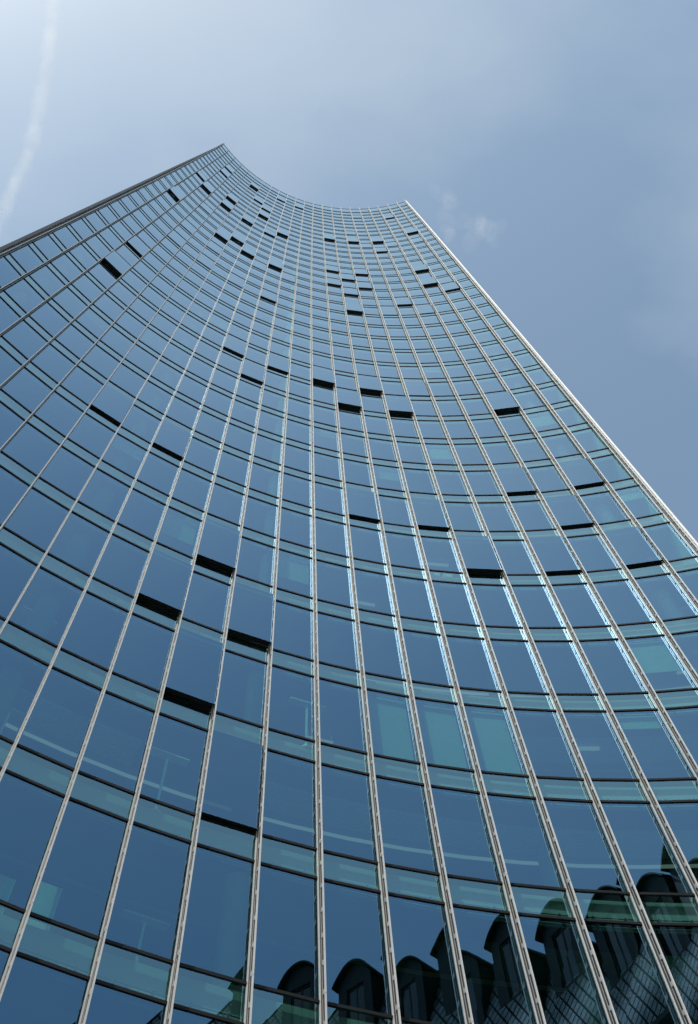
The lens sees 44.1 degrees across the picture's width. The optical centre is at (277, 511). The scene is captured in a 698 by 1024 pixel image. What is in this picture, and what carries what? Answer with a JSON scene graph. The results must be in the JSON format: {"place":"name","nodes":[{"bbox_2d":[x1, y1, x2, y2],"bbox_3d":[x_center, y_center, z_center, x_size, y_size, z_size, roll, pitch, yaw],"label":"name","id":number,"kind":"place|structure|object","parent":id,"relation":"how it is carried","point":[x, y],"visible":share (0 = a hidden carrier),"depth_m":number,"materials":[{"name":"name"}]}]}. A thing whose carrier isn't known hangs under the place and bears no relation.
{"place":"outdoors","nodes":[
{"label":"outdoors","id":0,"kind":"place"},
{"bbox_2d":[0,874,15,913],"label":"leaning board","id":1,"kind":"object","parent":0,"point":[7,885],"visible":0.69,"depth_m":15.97,"materials":[{"name":"glass"}]},
{"bbox_2d":[0,0,697,542],"label":"sky","id":2,"kind":"structure","parent":0,"point":[550,146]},
{"bbox_3d":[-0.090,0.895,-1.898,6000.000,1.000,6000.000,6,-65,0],"label":"ground","id":3,"kind":"structure","parent":0,"visible":0},
{"bbox_2d":[0,143,697,1023],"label":"glass tower","id":4,"kind":"structure","parent":3,"relation":"on","point":[266,451],"depth_m":26.29,"materials":[{"name":"glass"},{"name":"aluminium"},{"name":"dark grey metal"}]},
{"bbox_2d":[0,467,28,523],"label":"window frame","id":5,"kind":"structure","parent":4,"relation":"in","point":[21,482],"depth_m":26.41,"materials":[{"name":"black"}]},
{"bbox_2d":[0,707,31,733],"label":"floor lamp","id":6,"kind":"object","parent":4,"relation":"on","point":[16,714],"visible":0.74,"depth_m":20.13,"materials":[{"name":"blue metal"}]},
{"bbox_2d":[0,545,36,618],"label":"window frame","id":7,"kind":"structure","parent":4,"relation":"in","point":[4,548],"depth_m":23.45,"materials":[{"name":"black"}]},
{"bbox_2d":[0,643,47,740],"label":"window frame","id":8,"kind":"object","parent":4,"relation":"in","point":[1,644],"depth_m":20.46,"materials":[{"name":"black"}]},
{"bbox_2d":[2,423,58,474],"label":"window","id":9,"kind":"structure","parent":4,"relation":"in","point":[26,423],"depth_m":29.50,"materials":[{"name":"black"}]},
{"bbox_2d":[0,773,63,908],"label":"window","id":10,"kind":"structure","parent":4,"relation":"in","point":[14,778],"depth_m":17.36,"materials":[{"name":"black"}]},
{"bbox_2d":[5,488,68,550],"bbox_3d":[-7.155,0.217,25.562,1.381,2.743,0.067,33,-68,-12],"label":"window frame","id":11,"kind":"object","parent":4,"relation":"in","point":[67,511],"depth_m":26.43,"materials":[{"name":"black"}]},
{"bbox_2d":[0,956,87,1023],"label":"window","id":12,"kind":"structure","parent":4,"relation":"in","point":[16,958],"depth_m":14.50,"materials":[{"name":"black"}]},
{"bbox_2d":[27,881,61,931],"bbox_3d":[-4.384,7.401,15.897,0.500,1.150,0.036,25,-66,-9],"label":"leaning board","id":13,"kind":"object","parent":4,"relation":"in","point":[46,901],"visible":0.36,"depth_m":16.05,"materials":[{"name":"teal metal"}]},
{"bbox_2d":[10,568,82,644],"bbox_3d":[-6.065,2.482,22.595,1.390,2.743,0.067,30,-67,-11],"label":"window frame","id":14,"kind":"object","parent":4,"relation":"in","point":[40,569],"depth_m":23.36,"materials":[{"name":"black"}]},
{"bbox_2d":[18,669,100,767],"bbox_3d":[-4.941,4.689,19.599,1.369,2.743,0.065,28,-67,-10],"label":"window frame","id":15,"kind":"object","parent":4,"relation":"in","point":[53,670],"depth_m":20.24,"materials":[{"name":"black"}]},
{"bbox_2d":[40,447,93,498],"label":"window","id":16,"kind":"structure","parent":4,"relation":"in","point":[61,447],"depth_m":29.84,"materials":[{"name":"black"}]},
{"bbox_2d":[31,800,126,935],"bbox_3d":[-3.786,6.835,16.572,1.382,2.743,0.064,25,-66,-9],"label":"window","id":17,"kind":"structure","parent":4,"relation":"in","point":[75,804],"depth_m":17.33,"materials":[{"name":"black metal"}]},
{"bbox_2d":[49,513,108,574],"bbox_3d":[-5.964,0.950,25.851,1.388,2.743,0.065,30,-67,-11],"label":"window frame","id":18,"kind":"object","parent":4,"relation":"in","point":[71,513],"depth_m":26.75,"materials":[{"name":"black"}]},
{"bbox_2d":[61,593,127,668],"bbox_3d":[-4.842,3.156,22.855,1.368,2.743,0.064,27,-67,-10],"label":"window frame","id":19,"kind":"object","parent":4,"relation":"in","point":[108,604],"depth_m":23.61,"materials":[{"name":"black"}]},
{"bbox_2d":[79,469,129,519],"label":"window","id":20,"kind":"structure","parent":4,"relation":"in","point":[96,469],"depth_m":30.12,"materials":[{"name":"black"}]},
{"bbox_2d":[91,384,132,424],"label":"open window","id":21,"kind":"structure","parent":4,"relation":"in","point":[109,402],"depth_m":35.12,"materials":[{"name":"blue glass"}]},
{"bbox_2d":[79,693,153,791],"bbox_3d":[-3.688,5.302,19.828,1.381,2.743,0.062,25,-66,-9],"label":"window","id":22,"kind":"structure","parent":4,"relation":"in","point":[105,694],"depth_m":20.80,"materials":[{"name":"black"}]},
{"bbox_2d":[104,250,130,275],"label":"open window","id":23,"kind":"structure","parent":4,"relation":"in","point":[114,260],"depth_m":50.16,"materials":[{"name":"blue"}]},
{"bbox_2d":[93,535,148,595],"bbox_3d":[-4.741,1.623,26.111,1.367,2.743,0.062,27,-67,-10],"label":"window frame","id":24,"kind":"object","parent":4,"relation":"in","point":[111,535],"depth_m":27.03,"materials":[{"name":"black"}]},
{"bbox_2d":[94,984,165,1023],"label":"window","id":25,"kind":"structure","parent":4,"relation":"in","point":[96,986],"depth_m":14.73,"materials":[{"name":"black"}]},
{"bbox_2d":[127,236,149,256],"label":"open window","id":26,"kind":"structure","parent":4,"relation":"in","point":[134,242],"depth_m":56.80,"materials":[{"name":"blue"}]},
{"bbox_2d":[118,489,165,539],"bbox_3d":[-4.639,0.088,29.366,1.366,2.743,0.061,27,-67,-10],"label":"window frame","id":27,"kind":"structure","parent":4,"relation":"in","point":[164,506],"depth_m":30.48,"materials":[{"name":"black"}]},
{"bbox_2d":[112,615,173,689],"bbox_3d":[-3.588,3.768,23.084,1.380,2.743,0.061,24,-66,-9],"label":"window frame","id":28,"kind":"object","parent":4,"relation":"in","point":[131,615],"depth_m":24.17,"materials":[{"name":"black"}]},
{"bbox_2d":[120,908,169,961],"bbox_3d":[-2.786,8.871,16.941,1.040,1.930,0.320,22,-66,-8],"label":"floor lamp","id":29,"kind":"object","parent":4,"relation":"on","point":[144,920],"visible":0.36,"depth_m":17.73,"materials":[{"name":"blue metal"}]},
{"bbox_2d":[132,825,190,959],"bbox_3d":[-2.496,7.391,16.774,1.382,2.743,0.060,22,-66,-8],"label":"window","id":30,"kind":"structure","parent":4,"relation":"in","point":[156,834],"depth_m":17.64,"materials":[{"name":"black"}]},
{"bbox_2d":[138,549,192,613],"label":"open window","id":31,"kind":"structure","parent":4,"relation":"in","point":[164,585],"depth_m":26.05,"materials":[{"name":"blue glass"}]},
{"bbox_2d":[150,746,189,811],"bbox_3d":[-2.660,6.247,19.681,1.040,1.930,0.320,22,-66,-8],"label":"floor lamp","id":32,"kind":"object","parent":4,"relation":"on","point":[169,756],"visible":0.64,"depth_m":20.46,"materials":[{"name":"blue metal"}]},
{"bbox_2d":[153,420,190,458],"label":"open window","id":33,"kind":"structure","parent":4,"relation":"in","point":[170,438],"depth_m":35.67,"materials":[{"name":"blue glass"}]},
{"bbox_2d":[167,230,184,246],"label":"open window","id":34,"kind":"structure","parent":4,"relation":"in","point":[176,238],"depth_m":67.07,"materials":[{"name":"blue"}]},
{"bbox_2d":[169,186,183,200],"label":"open window","id":35,"kind":"structure","parent":4,"relation":"in","point":[173,190],"depth_m":78.86,"materials":[{"name":"blue"}]},
{"bbox_2d":[158,715,207,812],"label":"window","id":36,"kind":"structure","parent":4,"relation":"in","point":[160,716],"depth_m":21.11,"materials":[{"name":"black"}]},
{"bbox_2d":[180,219,195,233],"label":"open window","id":37,"kind":"structure","parent":4,"relation":"in","point":[184,223],"depth_m":73.45,"materials":[{"name":"blue"}]},
{"bbox_2d":[164,628,222,707],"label":"open window","id":38,"kind":"structure","parent":4,"relation":"in","point":[193,675],"depth_m":23.00,"materials":[{"name":"blue glass"}]},
{"bbox_2d":[173,1009,226,1023],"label":"window","id":39,"kind":"structure","parent":4,"relation":"in","point":[174,1010],"depth_m":14.89,"materials":[{"name":"black"}]},
{"bbox_2d":[196,254,214,269],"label":"open window","id":40,"kind":"structure","parent":4,"relation":"in","point":[202,259],"depth_m":67.65,"materials":[{"name":"blue"}]},
{"bbox_2d":[193,572,229,631],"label":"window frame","id":41,"kind":"structure","parent":4,"relation":"in","point":[193,572],"depth_m":27.69,"materials":[{"name":"black"}]},
{"bbox_2d":[206,241,221,254],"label":"open window","id":42,"kind":"structure","parent":4,"relation":"in","point":[211,245],"depth_m":74.15,"materials":[{"name":"blue"}]},
{"bbox_2d":[196,518,240,571],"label":"open window","id":43,"kind":"structure","parent":4,"relation":"in","point":[219,543],"depth_m":29.50,"materials":[{"name":"blue glass"}]},
{"bbox_2d":[196,847,253,980],"bbox_3d":[-1.177,7.888,16.945,1.385,2.743,0.056,19,-65,-6],"label":"window","id":44,"kind":"structure","parent":4,"relation":"in","point":[201,849],"depth_m":17.74,"materials":[{"name":"black"}]},
{"bbox_2d":[201,730,262,831],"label":"open window","id":45,"kind":"structure","parent":4,"relation":"in","point":[233,779],"depth_m":19.99,"materials":[{"name":"blue glass"}]},
{"bbox_2d":[223,335,246,356],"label":"open window","id":46,"kind":"structure","parent":4,"relation":"in","point":[236,346],"depth_m":52.06,"materials":[{"name":"blue"}]},
{"bbox_2d":[228,274,244,287],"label":"window","id":47,"kind":"structure","parent":4,"relation":"in","point":[237,281],"depth_m":68.21,"materials":[{"name":"blue"}]},
{"bbox_2d":[225,651,266,724],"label":"window","id":48,"kind":"structure","parent":4,"relation":"in","point":[225,651],"depth_m":24.60,"materials":[{"name":"black"}]},
{"bbox_2d":[228,582,273,645],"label":"open window","id":49,"kind":"structure","parent":4,"relation":"in","point":[251,614],"depth_m":26.42,"materials":[{"name":"blue glass"}]},
{"bbox_2d":[241,360,264,382],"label":"open window","id":50,"kind":"structure","parent":4,"relation":"in","point":[252,371],"depth_m":49.01,"materials":[{"name":"blue"}]},
{"bbox_2d":[260,289,276,302],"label":"open window","id":51,"kind":"structure","parent":4,"relation":"in","point":[265,294],"depth_m":68.43,"materials":[{"name":"blue"}]},
{"bbox_2d":[269,259,282,269],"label":"open window","id":52,"kind":"structure","parent":4,"relation":"in","point":[273,263],"depth_m":81.20,"materials":[{"name":"blue"}]},
{"bbox_2d":[267,353,288,373],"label":"open window","id":53,"kind":"structure","parent":4,"relation":"in","point":[275,362],"depth_m":52.41,"materials":[{"name":"blue"}]},
{"bbox_2d":[260,866,318,998],"bbox_3d":[0.164,8.325,17.089,1.379,2.743,0.051,17,-65,-5],"label":"window","id":54,"kind":"structure","parent":4,"relation":"in","point":[262,867],"depth_m":17.80,"materials":[{"name":"black"}]},
{"bbox_2d":[267,751,315,846],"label":"window","id":55,"kind":"structure","parent":4,"relation":"in","point":[268,752],"depth_m":21.24,"materials":[{"name":"black"}]},
{"bbox_2d":[272,667,314,739],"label":"window","id":56,"kind":"structure","parent":4,"relation":"in","point":[272,667],"depth_m":24.75,"materials":[{"name":"black"}]},
{"bbox_2d":[276,602,312,658],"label":"window","id":57,"kind":"structure","parent":4,"relation":"in","point":[276,602],"depth_m":28.02,"materials":[{"name":"black"}]},
{"bbox_2d":[288,697,324,747],"bbox_3d":[0.791,5.831,23.306,1.040,1.930,0.320,17,-65,-5],"label":"floor lamp","id":58,"kind":"object","parent":4,"relation":"on","point":[306,705],"visible":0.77,"depth_m":24.07,"materials":[{"name":"blue metal"}]},
{"bbox_2d":[313,366,334,384],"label":"open window","id":59,"kind":"structure","parent":4,"relation":"in","point":[322,375],"depth_m":52.53,"materials":[{"name":"blue"}]},
{"bbox_2d":[317,613,358,669],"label":"window","id":60,"kind":"structure","parent":4,"relation":"in","point":[317,613],"depth_m":28.13,"materials":[{"name":"black"}]},
{"bbox_2d":[319,679,366,751],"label":"window","id":61,"kind":"structure","parent":4,"relation":"in","point":[319,679],"depth_m":24.66,"materials":[{"name":"black"}]},
{"bbox_2d":[336,388,360,408],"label":"open window","id":62,"kind":"structure","parent":4,"relation":"in","point":[347,398],"depth_m":49.36,"materials":[{"name":"blue glass"}]},
{"bbox_2d":[321,766,376,860],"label":"window","id":63,"kind":"structure","parent":4,"relation":"in","point":[329,768],"depth_m":21.24,"materials":[{"name":"black"}]},
{"bbox_2d":[343,287,358,295],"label":"open window","id":64,"kind":"structure","parent":4,"relation":"in","point":[347,291],"depth_m":78.61,"materials":[{"name":"blue"}]},
{"bbox_2d":[345,302,362,312],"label":"open window","id":65,"kind":"structure","parent":4,"relation":"in","point":[350,307],"depth_m":71.99,"materials":[{"name":"blue"}]},
{"bbox_2d":[324,882,391,1014],"bbox_3d":[1.527,8.703,17.202,1.385,2.743,0.047,14,-65,-4],"label":"window","id":66,"kind":"structure","parent":4,"relation":"in","point":[329,884],"depth_m":17.85,"materials":[{"name":"black metal"}]},
{"bbox_2d":[346,487,379,521],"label":"open window","id":67,"kind":"structure","parent":4,"relation":"in","point":[362,504],"depth_m":36.58,"materials":[{"name":"blue glass"}]},
{"bbox_2d":[357,282,372,288],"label":"open window","id":68,"kind":"structure","parent":4,"relation":"in","point":[361,285],"depth_m":81.86,"materials":[{"name":"blue"}]},
{"bbox_2d":[357,375,381,392],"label":"open window","id":69,"kind":"structure","parent":4,"relation":"in","point":[366,383],"depth_m":52.63,"materials":[{"name":"blue"}]},
{"bbox_2d":[360,623,404,678],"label":"window","id":70,"kind":"structure","parent":4,"relation":"in","point":[360,623],"depth_m":28.12,"materials":[{"name":"black"}]},
{"bbox_2d":[380,307,398,314],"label":"open window","id":71,"kind":"structure","parent":4,"relation":"in","point":[385,310],"depth_m":72.26,"materials":[{"name":"glass"}]},
{"bbox_2d":[367,690,419,761],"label":"window","id":72,"kind":"structure","parent":4,"relation":"in","point":[367,690],"depth_m":24.64,"materials":[{"name":"black"}]},
{"bbox_2d":[385,395,411,414],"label":"open window","id":73,"kind":"structure","parent":4,"relation":"in","point":[395,404],"depth_m":49.42,"materials":[{"name":"blue glass"}]},
{"bbox_2d":[394,297,411,305],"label":"open window","id":74,"kind":"structure","parent":4,"relation":"in","point":[399,301],"depth_m":75.29,"materials":[{"name":"blue"}]},
{"bbox_2d":[376,778,438,872],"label":"window","id":75,"kind":"structure","parent":4,"relation":"in","point":[379,779],"depth_m":21.29,"materials":[{"name":"black"}]},
{"bbox_2d":[405,382,429,395],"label":"open window","id":76,"kind":"structure","parent":4,"relation":"in","point":[413,388],"depth_m":52.78,"materials":[{"name":"glass"}]},
{"bbox_2d":[412,264,428,271],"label":"open window","id":77,"kind":"structure","parent":4,"relation":"in","point":[417,268],"depth_m":87.80,"materials":[{"name":"blue"}]},
{"bbox_2d":[416,305,434,313],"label":"open window","id":78,"kind":"structure","parent":4,"relation":"in","point":[427,309],"depth_m":72.13,"materials":[{"name":"glass"}]},
{"bbox_2d":[388,896,464,1023],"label":"window","id":79,"kind":"structure","parent":4,"relation":"in","point":[389,897],"depth_m":17.94,"materials":[{"name":"black"}]},
{"bbox_2d":[403,631,452,685],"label":"window","id":80,"kind":"structure","parent":4,"relation":"in","point":[403,631],"depth_m":28.10,"materials":[{"name":"black"}]},
{"bbox_2d":[419,277,437,285],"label":"open window","id":81,"kind":"structure","parent":4,"relation":"in","point":[425,281],"depth_m":81.38,"materials":[{"name":"blue"}]},
{"bbox_2d":[410,497,448,529],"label":"open window","id":82,"kind":"structure","parent":4,"relation":"in","point":[429,513],"depth_m":36.63,"materials":[{"name":"blue glass"}]},
{"bbox_2d":[415,699,472,768],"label":"window","id":83,"kind":"structure","parent":4,"relation":"in","point":[415,699],"depth_m":24.69,"materials":[{"name":"black"}]},
{"bbox_2d":[441,282,459,291],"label":"open window","id":84,"kind":"structure","parent":4,"relation":"in","point":[449,286],"depth_m":78.08,"materials":[{"name":"blue"}]},
{"bbox_2d":[432,582,478,624],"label":"window","id":85,"kind":"structure","parent":4,"relation":"in","point":[432,582],"depth_m":31.38,"materials":[{"name":"black"}]},
{"bbox_2d":[431,788,500,880],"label":"window","id":86,"kind":"structure","parent":4,"relation":"in","point":[436,789],"depth_m":21.30,"materials":[{"name":"black"}]},
{"bbox_2d":[446,637,499,689],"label":"window","id":87,"kind":"structure","parent":4,"relation":"in","point":[483,641],"depth_m":28.08,"materials":[{"name":"black"}]},
{"bbox_2d":[455,535,501,572],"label":"open window","id":88,"kind":"structure","parent":4,"relation":"in","point":[478,554],"depth_m":33.28,"materials":[{"name":"blue glass"}]},
{"bbox_2d":[453,907,536,1023],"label":"window","id":89,"kind":"structure","parent":4,"relation":"in","point":[458,909],"depth_m":18.11,"materials":[{"name":"black"}]},
{"bbox_2d":[464,706,527,774],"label":"window","id":90,"kind":"structure","parent":4,"relation":"in","point":[464,706],"depth_m":24.65,"materials":[{"name":"black"}]},
{"bbox_2d":[472,585,521,626],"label":"window","id":91,"kind":"structure","parent":4,"relation":"in","point":[472,585],"depth_m":31.42,"materials":[{"name":"black"}]},
{"bbox_2d":[485,391,518,411],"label":"open window","id":92,"kind":"structure","parent":4,"relation":"in","point":[502,401],"depth_m":49.11,"materials":[{"name":"blue glass"}]},
{"bbox_2d":[495,467,535,493],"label":"open window","id":93,"kind":"structure","parent":4,"relation":"in","point":[514,480],"depth_m":39.68,"materials":[{"name":"blue glass"}]},
{"bbox_2d":[490,640,547,692],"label":"window","id":94,"kind":"structure","parent":4,"relation":"in","point":[490,640],"depth_m":27.90,"materials":[{"name":"black"}]},
{"bbox_2d":[487,795,563,887],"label":"window","id":95,"kind":"structure","parent":4,"relation":"in","point":[488,796],"depth_m":21.25,"materials":[{"name":"black"}]},
{"bbox_2d":[512,586,564,626],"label":"window","id":96,"kind":"structure","parent":4,"relation":"in","point":[512,586],"depth_m":31.44,"materials":[{"name":"black"}]},
{"bbox_2d":[514,710,581,777],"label":"window","id":97,"kind":"structure","parent":4,"relation":"in","point":[555,713],"depth_m":24.56,"materials":[{"name":"black"}]},
{"bbox_2d":[528,536,580,573],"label":"open window","id":98,"kind":"structure","parent":4,"relation":"in","point":[553,553],"depth_m":33.21,"materials":[{"name":"blue glass"}]},
{"bbox_2d":[519,916,608,1023],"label":"window","id":99,"kind":"structure","parent":4,"relation":"in","point":[527,918],"depth_m":18.10,"materials":[{"name":"black"}]},
{"bbox_2d":[535,642,596,692],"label":"window","id":100,"kind":"structure","parent":4,"relation":"in","point":[535,642],"depth_m":28.09,"materials":[{"name":"black"}]},
{"bbox_2d":[544,495,592,527],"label":"open window","id":101,"kind":"structure","parent":4,"relation":"in","point":[568,511],"depth_m":36.32,"materials":[{"name":"blue glass"}]},
{"bbox_2d":[552,584,609,624],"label":"window","id":102,"kind":"structure","parent":4,"relation":"in","point":[583,584],"depth_m":31.01,"materials":[{"name":"black"}]},
{"bbox_2d":[558,458,603,487],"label":"open window","id":103,"kind":"structure","parent":4,"relation":"in","point":[580,472],"depth_m":39.39,"materials":[{"name":"blue glass"}]},
{"bbox_2d":[544,801,627,891],"bbox_3d":[7.304,7.997,20.581,1.381,2.743,0.061,3,-65,1],"label":"window","id":104,"kind":"structure","parent":4,"relation":"in","point":[559,802],"depth_m":21.19,"materials":[{"name":"blue"}]},
{"bbox_2d":[563,712,637,778],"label":"window","id":105,"kind":"structure","parent":4,"relation":"in","point":[563,712],"depth_m":24.29,"materials":[{"name":"blue"}]},
{"bbox_2d":[579,640,646,690],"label":"window","id":106,"kind":"structure","parent":4,"relation":"in","point":[613,640],"depth_m":27.65,"materials":[{"name":"blue"}]},
{"bbox_2d":[594,580,654,620],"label":"window","id":107,"kind":"structure","parent":4,"relation":"in","point":[627,580],"depth_m":30.85,"materials":[{"name":"black"}]},
{"bbox_2d":[603,526,661,566],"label":"open window","id":108,"kind":"structure","parent":4,"relation":"in","point":[630,543],"depth_m":32.92,"materials":[{"name":"blue glass"}]},
{"bbox_2d":[585,923,680,1023],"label":"window","id":109,"kind":"structure","parent":4,"relation":"in","point":[592,924],"depth_m":18.08,"materials":[{"name":"black"}]},
{"bbox_2d":[601,803,692,892],"bbox_3d":[8.737,8.031,20.529,1.376,2.743,0.065,0,-65,3],"label":"window","id":110,"kind":"structure","parent":4,"relation":"in","point":[603,804],"depth_m":21.08,"materials":[{"name":"blue"}]},
{"bbox_2d":[614,711,694,776],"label":"window","id":111,"kind":"structure","parent":4,"relation":"in","point":[640,711],"depth_m":24.36,"materials":[{"name":"black"}]},
{"bbox_2d":[626,636,696,686],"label":"window","id":112,"kind":"structure","parent":4,"relation":"in","point":[664,637],"depth_m":27.51,"materials":[{"name":"black"}]},
{"bbox_2d":[635,574,697,612],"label":"window","id":113,"kind":"structure","parent":4,"relation":"in","point":[670,574],"depth_m":30.71,"materials":[{"name":"black"}]},
{"bbox_2d":[652,926,697,929],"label":"window","id":114,"kind":"structure","parent":4,"relation":"in","point":[654,927],"depth_m":18.50,"materials":[{"name":"black"}]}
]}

